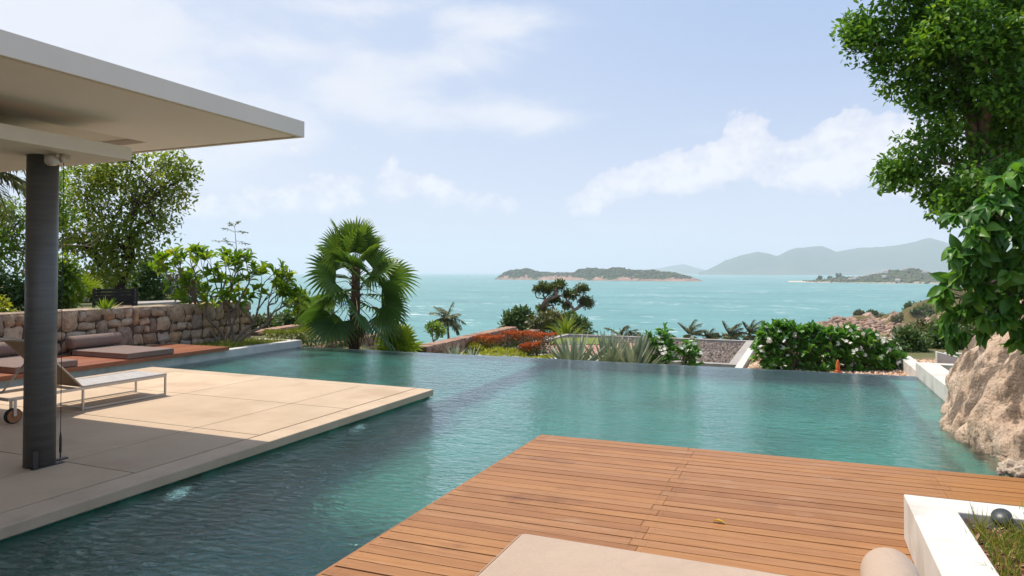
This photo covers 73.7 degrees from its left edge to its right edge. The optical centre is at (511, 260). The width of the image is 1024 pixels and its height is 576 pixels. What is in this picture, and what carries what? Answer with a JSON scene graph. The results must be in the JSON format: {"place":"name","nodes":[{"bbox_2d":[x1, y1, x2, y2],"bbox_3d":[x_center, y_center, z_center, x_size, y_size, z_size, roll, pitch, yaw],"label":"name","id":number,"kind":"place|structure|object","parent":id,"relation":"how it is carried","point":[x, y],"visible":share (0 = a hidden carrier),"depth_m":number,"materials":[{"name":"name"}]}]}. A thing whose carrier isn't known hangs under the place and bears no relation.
{"place":"outdoors","nodes":[
{"label":"outdoors","id":0,"kind":"place"},
{"bbox_2d":[0,369,408,513],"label":"terrace","id":1,"kind":"structure","parent":0,"point":[189,415],"depth_m":7.79,"materials":[{"name":"beige stone"}]},
{"bbox_2d":[0,338,166,423],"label":"sun lounger","id":2,"kind":"object","parent":1,"relation":"on","point":[13,414],"visible":0.73,"depth_m":8.49,"materials":[{"name":"beige metal"}]},
{"bbox_2d":[0,29,303,470],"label":"pavilion","id":3,"kind":"structure","parent":1,"relation":"on","point":[75,108],"depth_m":5.94,"materials":[{"name":"metal"}]},
{"bbox_2d":[44,154,64,165],"bbox_3d":[-3.939,-0.868,5.877,0.091,0.129,0.199,0,-1,-11],"label":"ceiling spotlight","id":4,"kind":"object","parent":3,"relation":"attached to","point":[49,160],"visible":1,"depth_m":5.80,"materials":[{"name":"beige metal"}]},
{"bbox_2d":[56,163,68,460],"bbox_3d":[-4.103,0.438,6.224,0.050,2.739,0.120,0,-1,23],"label":"steel cable","id":5,"kind":"object","parent":3,"relation":"attached to","point":[60,447],"visible":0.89,"depth_m":6.22,"materials":[{"name":"metal"}]},
{"bbox_2d":[0,367,432,539],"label":"terrace edge","id":6,"kind":"object","parent":1,"relation":"on","point":[34,516],"visible":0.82,"depth_m":6.11,"materials":[{"name":"stone"}]},
{"bbox_2d":[0,273,961,343],"bbox_3d":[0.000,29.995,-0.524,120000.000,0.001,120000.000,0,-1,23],"label":"sea","id":7,"kind":"structure","parent":0,"point":[482,301],"depth_m":759.58,"materials":[{"name":"liquid"}]},
{"bbox_2d":[817,268,939,283],"bbox_3d":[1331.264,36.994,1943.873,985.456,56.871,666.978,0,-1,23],"label":"peninsula","id":8,"kind":"object","parent":7,"relation":"in","point":[902,273],"visible":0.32,"depth_m":1966.32},
{"bbox_2d":[803,268,948,283],"bbox_3d":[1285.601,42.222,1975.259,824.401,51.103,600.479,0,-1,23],"label":"peninsula trees","id":9,"kind":"object","parent":8,"relation":"on","point":[887,278],"visible":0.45,"depth_m":1987.59,"materials":[{"name":"green plant"}]},
{"bbox_2d":[0,287,963,361],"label":"hillside","id":10,"kind":"structure","parent":0,"point":[928,355],"depth_m":25.01,"materials":[{"name":"green plant"}]},
{"bbox_2d":[0,295,18,312],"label":"yellow bush","id":11,"kind":"object","parent":10,"relation":"on","point":[5,305],"visible":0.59,"depth_m":14.81,"materials":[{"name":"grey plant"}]},
{"bbox_2d":[0,170,62,231],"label":"coconut palm","id":12,"kind":"object","parent":10,"relation":"on","point":[17,183],"visible":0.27,"depth_m":17.68,"materials":[{"name":"green plant"}]},
{"bbox_2d":[0,267,73,311],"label":"dark bush","id":13,"kind":"object","parent":10,"relation":"on","point":[15,292],"visible":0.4,"depth_m":16.86,"materials":[{"name":"green plant"}]},
{"bbox_2d":[0,169,86,282],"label":"garden tree","id":14,"kind":"object","parent":10,"relation":"on","point":[6,240],"visible":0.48,"depth_m":20.86,"materials":[{"name":"green plant"}]},
{"bbox_2d":[6,223,108,276],"bbox_3d":[-12.848,0.132,18.874,3.849,2.390,0.790,0,-1,0],"label":"bare branch","id":15,"kind":"object","parent":10,"relation":"on","point":[66,244],"visible":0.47,"depth_m":18.78,"materials":[{"name":"green plant"}]},
{"bbox_2d":[58,250,91,308],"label":"lime bush","id":16,"kind":"object","parent":10,"relation":"on","point":[71,271],"visible":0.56,"depth_m":17.45,"materials":[{"name":"green plant"}]},
{"bbox_2d":[77,271,104,302],"bbox_3d":[-14.225,1.035,22.405,2.075,1.522,2.005,0,-1,23],"label":"dwarf palm","id":17,"kind":"object","parent":10,"relation":"on","point":[91,283],"visible":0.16,"depth_m":22.44,"materials":[{"name":"green plant"}]},
{"bbox_2d":[92,287,137,307],"bbox_3d":[-11.358,1.052,19.566,1.045,0.540,1.035,0,-1,-25],"label":"slatted box","id":18,"kind":"object","parent":10,"relation":"on","point":[126,296],"visible":0.92,"depth_m":19.25,"materials":[{"name":"black wood"}]},
{"bbox_2d":[58,149,204,288],"bbox_3d":[-14.880,-1.662,26.085,6.207,6.287,3.224,0,-1,-5],"label":"tall tree","id":19,"kind":"object","parent":10,"relation":"on","point":[103,176],"visible":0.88,"depth_m":25.73,"materials":[{"name":"green plant"}]},
{"bbox_2d":[79,261,210,302],"bbox_3d":[-17.169,1.109,31.057,6.844,2.318,2.075,0,-1,0],"label":"background shrub","id":20,"kind":"object","parent":10,"relation":"on","point":[172,283],"visible":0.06,"depth_m":30.83,"materials":[{"name":"green plant"}]},
{"bbox_2d":[126,253,177,300],"bbox_3d":[-12.686,0.721,23.956,1.906,2.018,1.294,0,-1,2],"label":"shrub","id":21,"kind":"object","parent":10,"relation":"on","point":[153,289],"visible":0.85,"depth_m":23.82,"materials":[{"name":"green plant"}]},
{"bbox_2d":[138,300,196,304],"bbox_3d":[-11.325,1.520,21.724,1.255,0.430,2.225,0,-1,23],"label":"stone ledge","id":22,"kind":"object","parent":10,"relation":"on","point":[156,302],"visible":0.16,"depth_m":21.48,"materials":[{"name":"grey concrete"}]},
{"bbox_2d":[249,312,277,329],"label":"scrub bush","id":23,"kind":"object","parent":10,"relation":"on","point":[261,321],"visible":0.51,"depth_m":43.51,"materials":[{"name":"green plant"}]},
{"bbox_2d":[251,324,298,335],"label":"garden wall","id":24,"kind":"structure","parent":10,"relation":"on","point":[259,333],"depth_m":25.82,"materials":[{"name":"beige stone"}]},
{"bbox_2d":[270,311,288,319],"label":"scrub bush","id":25,"kind":"object","parent":10,"relation":"on","point":[277,315],"visible":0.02,"depth_m":45.59,"materials":[{"name":"green plant"}]},
{"bbox_2d":[271,309,306,326],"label":"scrub bush","id":26,"kind":"object","parent":10,"relation":"on","point":[287,318],"visible":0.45,"depth_m":42.49,"materials":[{"name":"green plant"}]},
{"bbox_2d":[283,286,310,339],"bbox_3d":[-7.124,1.750,22.935,1.095,1.853,0.868,0,-1,23],"label":"slender sapling","id":27,"kind":"object","parent":10,"relation":"on","point":[295,309],"visible":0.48,"depth_m":22.86,"materials":[{"name":"green plant"}]},
{"bbox_2d":[261,326,365,347],"bbox_3d":[-5.847,2.481,20.761,1.537,1.068,3.912,-1,-1,30],"label":"clipped hedge","id":28,"kind":"object","parent":10,"relation":"on","point":[278,333],"visible":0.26,"depth_m":19.75,"materials":[{"name":"green plant"}]},
{"bbox_2d":[311,333,379,349],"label":"garden wall","id":29,"kind":"structure","parent":10,"relation":"on","point":[368,344],"depth_m":22.97,"materials":[{"name":"stone"}]},
{"bbox_2d":[292,217,419,350],"bbox_3d":[-4.248,0.761,18.374,3.205,4.001,3.388,0,-1,23],"label":"fan palm","id":30,"kind":"object","parent":10,"relation":"on","point":[351,237],"visible":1,"depth_m":17.98,"materials":[{"name":"green plant"}]},
{"bbox_2d":[373,323,424,351],"bbox_3d":[-3.243,2.769,19.574,2.152,2.209,1.980,0,-1,23],"label":"dwarf palm","id":31,"kind":"object","parent":10,"relation":"on","point":[406,343],"visible":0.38,"depth_m":19.40,"materials":[{"name":"green plant"}]},
{"bbox_2d":[423,320,447,341],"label":"slender sapling","id":32,"kind":"object","parent":10,"relation":"on","point":[436,328],"visible":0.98,"depth_m":61.65,"materials":[{"name":"green plant"}]},
{"bbox_2d":[429,302,465,338],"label":"coconut palm","id":33,"kind":"object","parent":10,"relation":"on","point":[445,320],"visible":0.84,"depth_m":77.26,"materials":[{"name":"green plant"}]},
{"bbox_2d":[443,344,466,353],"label":"yucca","id":34,"kind":"object","parent":10,"relation":"on","point":[454,351],"visible":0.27,"depth_m":24.12,"materials":[{"name":"green plant"}]},
{"bbox_2d":[414,326,516,353],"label":"garden wall","id":35,"kind":"structure","parent":10,"relation":"on","point":[440,346],"depth_m":26.78,"materials":[{"name":"stone"}]},
{"bbox_2d":[464,346,479,354],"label":"yucca","id":36,"kind":"object","parent":10,"relation":"on","point":[470,352],"visible":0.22,"depth_m":23.89,"materials":[{"name":"green plant"}]},
{"bbox_2d":[472,333,505,353],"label":"red shrub","id":37,"kind":"object","parent":10,"relation":"on","point":[488,338],"visible":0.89,"depth_m":27.50,"materials":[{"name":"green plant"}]},
{"bbox_2d":[451,338,555,358],"bbox_3d":[-0.392,3.558,26.392,4.874,0.858,4.448,0,-1,23],"label":"ground cover","id":38,"kind":"object","parent":10,"relation":"on","point":[498,352],"visible":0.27,"depth_m":26.27,"materials":[{"name":"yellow plant"}]},
{"bbox_2d":[500,329,531,350],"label":"red shrub","id":39,"kind":"object","parent":10,"relation":"on","point":[515,334],"visible":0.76,"depth_m":28.95,"materials":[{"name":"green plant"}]},
{"bbox_2d":[497,304,535,330],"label":"dense shrub","id":40,"kind":"object","parent":10,"relation":"on","point":[516,316],"visible":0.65,"depth_m":55.51,"materials":[{"name":"green plant"}]},
{"bbox_2d":[479,353,556,358],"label":"slab","id":41,"kind":"structure","parent":10,"relation":"on","point":[518,356],"depth_m":26.02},
{"bbox_2d":[514,329,539,344],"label":"garden wall","id":42,"kind":"structure","parent":10,"relation":"on","point":[532,330],"depth_m":33.95,"materials":[{"name":"stone"}]},
{"bbox_2d":[518,341,541,356],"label":"red shrub","id":43,"kind":"object","parent":10,"relation":"on","point":[531,348],"visible":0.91,"depth_m":26.14,"materials":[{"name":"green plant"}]},
{"bbox_2d":[524,331,556,353],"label":"red shrub","id":44,"kind":"object","parent":10,"relation":"on","point":[539,334],"visible":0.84,"depth_m":28.33,"materials":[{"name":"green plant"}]},
{"bbox_2d":[521,307,575,337],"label":"dense shrub","id":45,"kind":"object","parent":10,"relation":"on","point":[541,319],"visible":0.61,"depth_m":53.36,"materials":[{"name":"green plant"}]},
{"bbox_2d":[531,277,595,314],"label":"windswept tree","id":46,"kind":"object","parent":10,"relation":"on","point":[548,288],"visible":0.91,"depth_m":59.68,"materials":[{"name":"green plant"}]},
{"bbox_2d":[544,310,592,334],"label":"fan grass","id":47,"kind":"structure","parent":10,"relation":"on","point":[566,329],"depth_m":36.74,"materials":[{"name":"green plant"}]},
{"bbox_2d":[538,327,610,360],"bbox_3d":[1.462,2.623,16.428,1.755,2.168,1.672,0,-1,-3],"label":"agave","id":48,"kind":"object","parent":10,"relation":"on","point":[565,352],"visible":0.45,"depth_m":16.23,"materials":[{"name":"green plant"}]},
{"bbox_2d":[563,309,597,334],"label":"dense shrub","id":49,"kind":"object","parent":10,"relation":"on","point":[579,321],"visible":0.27,"depth_m":54.45,"materials":[{"name":"green plant"}]},
{"bbox_2d":[577,327,638,361],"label":"agave","id":50,"kind":"object","parent":10,"relation":"on","point":[604,342],"visible":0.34,"depth_m":16.38,"materials":[{"name":"green plant"}]},
{"bbox_2d":[603,325,640,335],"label":"coconut palm","id":51,"kind":"object","parent":10,"relation":"on","point":[623,330],"visible":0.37,"depth_m":134.37,"materials":[{"name":"green plant"}]},
{"bbox_2d":[493,334,752,367],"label":"gravel roof","id":52,"kind":"structure","parent":10,"relation":"on","point":[710,354],"depth_m":29.93,"materials":[{"name":"grey gravel"}]},
{"bbox_2d":[598,328,672,363],"bbox_3d":[3.022,2.650,16.177,1.841,2.225,2.022,0,-1,23],"label":"agave","id":53,"kind":"object","parent":10,"relation":"on","point":[641,355],"visible":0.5,"depth_m":15.93,"materials":[{"name":"green plant"}]},
{"bbox_2d":[643,322,704,365],"bbox_3d":[3.780,2.573,16.134,1.626,2.231,0.991,0,-1,0],"label":"plumeria sapling","id":54,"kind":"object","parent":10,"relation":"on","point":[688,349],"visible":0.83,"depth_m":16.09,"materials":[{"name":"green plant"}]},
{"bbox_2d":[678,319,707,338],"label":"coconut palm","id":55,"kind":"object","parent":10,"relation":"on","point":[690,330],"visible":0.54,"depth_m":134.33,"materials":[{"name":"green plant"}]},
{"bbox_2d":[703,329,722,338],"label":"coconut palm","id":56,"kind":"object","parent":10,"relation":"on","point":[710,335],"visible":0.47,"depth_m":134.24,"materials":[{"name":"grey plant"}]},
{"bbox_2d":[720,321,747,339],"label":"coconut palm","id":57,"kind":"object","parent":10,"relation":"on","point":[731,335],"visible":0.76,"depth_m":134.23,"materials":[{"name":"green plant"}]},
{"bbox_2d":[735,320,763,340],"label":"coconut palm","id":58,"kind":"object","parent":10,"relation":"on","point":[751,329],"visible":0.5,"depth_m":134.47,"materials":[{"name":"green plant"}]},
{"bbox_2d":[748,318,907,372],"bbox_3d":[7.394,2.486,15.836,3.707,2.315,1.284,0,-1,-5],"label":"plumeria hedge","id":59,"kind":"object","parent":10,"relation":"on","point":[806,346],"visible":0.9,"depth_m":15.68,"materials":[{"name":"green plant"}]},
{"bbox_2d":[735,348,934,375],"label":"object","id":60,"kind":"structure","parent":10,"relation":"on","point":[744,362],"depth_m":15.74,"materials":[{"name":"white concrete"}]},
{"bbox_2d":[834,359,841,372],"bbox_3d":[6.855,2.314,14.362,0.180,0.470,0.180,0,-1,23],"label":"orange finial","id":61,"kind":"object","parent":60,"relation":"on","point":[837,370],"visible":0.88,"depth_m":14.33,"materials":[{"name":"ceramic"}]},
{"bbox_2d":[898,356,916,375],"bbox_3d":[8.561,2.851,14.357,0.260,1.200,4.400,0,-1,23],"label":"parapet strip","id":62,"kind":"object","parent":60,"relation":"on","point":[908,365],"visible":0.11,"depth_m":15.12,"materials":[{"name":"beige concrete"}]},
{"bbox_2d":[935,351,957,363],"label":"white bed wall","id":63,"kind":"structure","parent":60,"relation":"on","point":[940,357],"depth_m":15.51,"materials":[{"name":"white concrete"}]},
{"bbox_2d":[885,322,932,351],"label":"slope shrub","id":64,"kind":"object","parent":10,"relation":"on","point":[908,340],"visible":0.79,"depth_m":29.62,"materials":[{"name":"green plant"}]},
{"bbox_2d":[899,315,936,341],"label":"slope shrub","id":65,"kind":"object","parent":10,"relation":"on","point":[920,322],"visible":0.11,"depth_m":33.15,"materials":[{"name":"green plant"}]},
{"bbox_2d":[829,0,1023,314],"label":"ficus tree","id":66,"kind":"object","parent":10,"relation":"on","point":[959,49],"visible":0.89,"depth_m":12.04,"materials":[{"name":"green plant"}]},
{"bbox_2d":[916,362,953,400],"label":"white pool wall","id":67,"kind":"structure","parent":10,"relation":"on","point":[931,376],"depth_m":10.80,"materials":[{"name":"white concrete"}]},
{"bbox_2d":[919,315,971,349],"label":"slope shrub","id":68,"kind":"object","parent":10,"relation":"on","point":[934,337],"visible":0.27,"depth_m":30.76,"materials":[{"name":"green plant"}]},
{"bbox_2d":[959,324,978,344],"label":"slope shrub","id":69,"kind":"object","parent":10,"relation":"on","point":[972,328],"visible":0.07,"depth_m":31.93,"materials":[{"name":"green plant"}]},
{"bbox_2d":[939,299,1023,461],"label":"boulder","id":70,"kind":"object","parent":10,"relation":"on","point":[983,406],"visible":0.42,"depth_m":7.00,"materials":[{"name":"stone"}]},
{"bbox_2d":[926,158,1023,356],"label":"broadleaf plant","id":71,"kind":"object","parent":70,"relation":"on","point":[976,264],"visible":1,"depth_m":6.21,"materials":[{"name":"green plant"}]},
{"bbox_2d":[0,347,1008,575],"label":"pool water","id":72,"kind":"structure","parent":0,"point":[314,505],"depth_m":7.27,"materials":[{"name":"teal liquid"}]},
{"bbox_2d":[996,467,1006,475],"bbox_3d":[4.159,1.792,5.807,0.077,0.076,0.075,1,-1,-41],"label":"rubble stone","id":73,"kind":"object","parent":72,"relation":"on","point":[1000,471],"visible":1,"depth_m":5.78,"materials":[{"name":"beige stone"}]},
{"bbox_2d":[1001,459,1020,476],"bbox_3d":[4.271,1.771,5.816,0.170,0.167,0.153,0,-1,23],"label":"rubble stone","id":74,"kind":"object","parent":72,"relation":"on","point":[1008,465],"visible":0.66,"depth_m":5.79,"materials":[{"name":"beige stone"}]},
{"bbox_2d":[1011,465,1023,477],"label":"rubble stone","id":75,"kind":"object","parent":72,"relation":"on","point":[1017,471],"visible":0.85,"depth_m":5.70,"materials":[{"name":"beige stone"}]},
{"bbox_2d":[0,0,1023,272],"label":"sky","id":76,"kind":"structure","parent":0,"point":[473,136],"materials":[{"name":"blue"}]},
{"bbox_2d":[549,338,609,344],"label":"lawn","id":77,"kind":"structure","parent":0,"point":[590,340],"depth_m":33.35,"materials":[{"name":"green plant"}]},
{"bbox_2d":[545,343,633,356],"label":"pink path","id":78,"kind":"structure","parent":0,"point":[595,349],"depth_m":30.60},
{"bbox_2d":[495,268,701,280],"bbox_3d":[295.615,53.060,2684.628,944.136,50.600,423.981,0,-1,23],"label":"island","id":79,"kind":"structure","parent":0,"point":[595,278],"depth_m":2578.72,"materials":[{"name":"green plant"}]},
{"bbox_2d":[498,267,692,278],"bbox_3d":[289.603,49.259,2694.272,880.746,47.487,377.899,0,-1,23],"label":"island forest","id":80,"kind":"object","parent":79,"relation":"on","point":[566,274],"visible":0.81,"depth_m":2618.51,"materials":[{"name":"green plant"}]},
{"bbox_2d":[631,264,704,273],"bbox_3d":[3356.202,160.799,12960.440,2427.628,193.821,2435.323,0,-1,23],"label":"hills","id":81,"kind":"structure","parent":0,"point":[683,269],"depth_m":12443.76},
{"bbox_2d":[316,435,1023,575],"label":"deck","id":82,"kind":"structure","parent":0,"point":[787,516],"depth_m":4.92,"materials":[{"name":"brown wood"}]},
{"bbox_2d":[476,534,786,575],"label":"daybed mattress","id":83,"kind":"object","parent":82,"relation":"on","point":[527,555],"visible":1,"depth_m":3.70,"materials":[{"name":"beige fabric"}]},
{"bbox_2d":[860,547,918,575],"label":"bolster","id":84,"kind":"object","parent":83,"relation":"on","point":[883,561],"visible":1,"depth_m":3.17,"materials":[{"name":"beige fabric"}]},
{"bbox_2d":[904,494,1023,575],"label":"white planter","id":85,"kind":"object","parent":82,"relation":"on","point":[939,541],"visible":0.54,"depth_m":3.75,"materials":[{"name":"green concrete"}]},
{"bbox_2d":[991,508,1013,529],"bbox_3d":[2.840,1.511,3.955,0.113,0.143,0.127,0,-1,23],"label":"garden spotlight","id":86,"kind":"object","parent":85,"relation":"on","point":[1001,512],"visible":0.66,"depth_m":3.93,"materials":[{"name":"silver metal"}]},
{"bbox_2d":[788,281,838,282],"bbox_3d":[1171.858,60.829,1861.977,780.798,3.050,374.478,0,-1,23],"label":"beach","id":87,"kind":"structure","parent":0,"point":[807,281],"depth_m":2126.25,"materials":[{"name":"beige sand"}]},
{"bbox_2d":[699,238,1011,274],"bbox_3d":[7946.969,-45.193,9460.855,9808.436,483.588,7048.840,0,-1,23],"label":"hills","id":88,"kind":"structure","parent":0,"point":[924,254],"depth_m":8217.67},
{"bbox_2d":[836,287,975,338],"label":"headland","id":89,"kind":"structure","parent":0,"point":[908,316],"depth_m":313.46,"materials":[{"name":"stone"}]},
{"bbox_2d":[852,308,864,315],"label":"headland bush","id":90,"kind":"object","parent":89,"relation":"on","point":[858,312],"visible":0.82,"depth_m":350.92,"materials":[{"name":"green plant"}]},
{"bbox_2d":[866,309,878,315],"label":"headland bush","id":91,"kind":"object","parent":89,"relation":"on","point":[872,311],"visible":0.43,"depth_m":349.55,"materials":[{"name":"green plant"}]},
{"bbox_2d":[805,316,971,339],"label":"shore rocks","id":92,"kind":"object","parent":89,"relation":"on","point":[880,326],"visible":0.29,"depth_m":327.67,"materials":[{"name":"stone"}]},
{"bbox_2d":[888,312,904,322],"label":"headland bush","id":93,"kind":"object","parent":89,"relation":"on","point":[896,318],"visible":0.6,"depth_m":317.30,"materials":[{"name":"green plant"}]},
{"bbox_2d":[902,300,913,310],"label":"headland bush","id":94,"kind":"object","parent":89,"relation":"on","point":[908,304],"visible":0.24,"depth_m":344.64,"materials":[{"name":"green plant"}]},
{"bbox_2d":[909,303,936,316],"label":"headland bush","id":95,"kind":"object","parent":89,"relation":"on","point":[917,310],"visible":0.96,"depth_m":309.83,"materials":[{"name":"green plant"}]},
{"bbox_2d":[963,501,1023,575],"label":"planter grass","id":96,"kind":"structure","parent":0,"point":[1007,552],"depth_m":3.58,"materials":[{"name":"green plant"}]},
{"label":"pool basin","id":97,"kind":"structure","parent":0,"visible":0},
{"bbox_2d":[0,301,250,357],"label":"rubble wall","id":98,"kind":"structure","parent":97,"relation":"on","point":[147,325],"depth_m":14.61,"materials":[{"name":"stone"}]},
{"bbox_2d":[88,295,120,311],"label":"yucca","id":99,"kind":"object","parent":98,"relation":"on","point":[104,304],"visible":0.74,"depth_m":13.82,"materials":[{"name":"green plant"}]},
{"bbox_2d":[0,338,301,388],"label":"pool side wall","id":100,"kind":"structure","parent":97,"relation":"on","point":[252,349],"depth_m":13.50,"materials":[{"name":"white concrete"}]},
{"bbox_2d":[0,343,228,380],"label":"lounge platform","id":101,"kind":"structure","parent":100,"relation":"on","point":[87,362],"depth_m":12.55,"materials":[{"name":"red wood"}]},
{"bbox_2d":[0,356,77,373],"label":"platform mattress","id":102,"kind":"object","parent":101,"relation":"on","point":[12,364],"visible":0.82,"depth_m":11.15,"materials":[{"name":"grey fabric"}]},
{"bbox_2d":[0,342,18,356],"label":"bolster","id":103,"kind":"object","parent":102,"relation":"on","point":[6,349],"visible":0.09,"depth_m":11.73,"materials":[{"name":"brown fabric"}]},
{"bbox_2d":[72,345,173,358],"bbox_3d":[-7.389,1.733,12.989,1.506,0.107,0.996,0,-1,23],"label":"platform mattress","id":104,"kind":"object","parent":101,"relation":"on","point":[123,352],"visible":1,"depth_m":12.72,"materials":[{"name":"brown fabric"}]},
{"bbox_2d":[65,332,121,348],"bbox_3d":[-8.137,1.558,13.310,0.250,0.250,1.030,0,-1,23],"label":"bolster","id":105,"kind":"object","parent":104,"relation":"on","point":[90,340],"visible":1,"depth_m":13.18,"materials":[{"name":"brown fabric"}]},
{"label":"bed soil","id":106,"kind":"structure","parent":100,"relation":"in","visible":0},
{"bbox_2d":[148,242,311,344],"bbox_3d":[-6.484,0.793,15.799,3.732,2.470,1.108,0,-1,-2],"label":"plumeria tree","id":107,"kind":"object","parent":106,"relation":"on","point":[278,281],"visible":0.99,"depth_m":15.75,"materials":[{"name":"green plant"}]},
{"bbox_2d":[213,221,252,330],"bbox_3d":[-6.807,0.555,16.574,0.828,2.988,1.464,1,-1,-35],"label":"feathery sapling","id":108,"kind":"object","parent":106,"relation":"in","point":[229,223],"visible":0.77,"depth_m":16.46,"materials":[{"name":"green plant"}]},
{"bbox_2d":[181,336,292,347],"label":"bed plants","id":109,"kind":"object","parent":106,"relation":"on","point":[246,341],"visible":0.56,"depth_m":15.81,"materials":[{"name":"green plant"}]}
]}

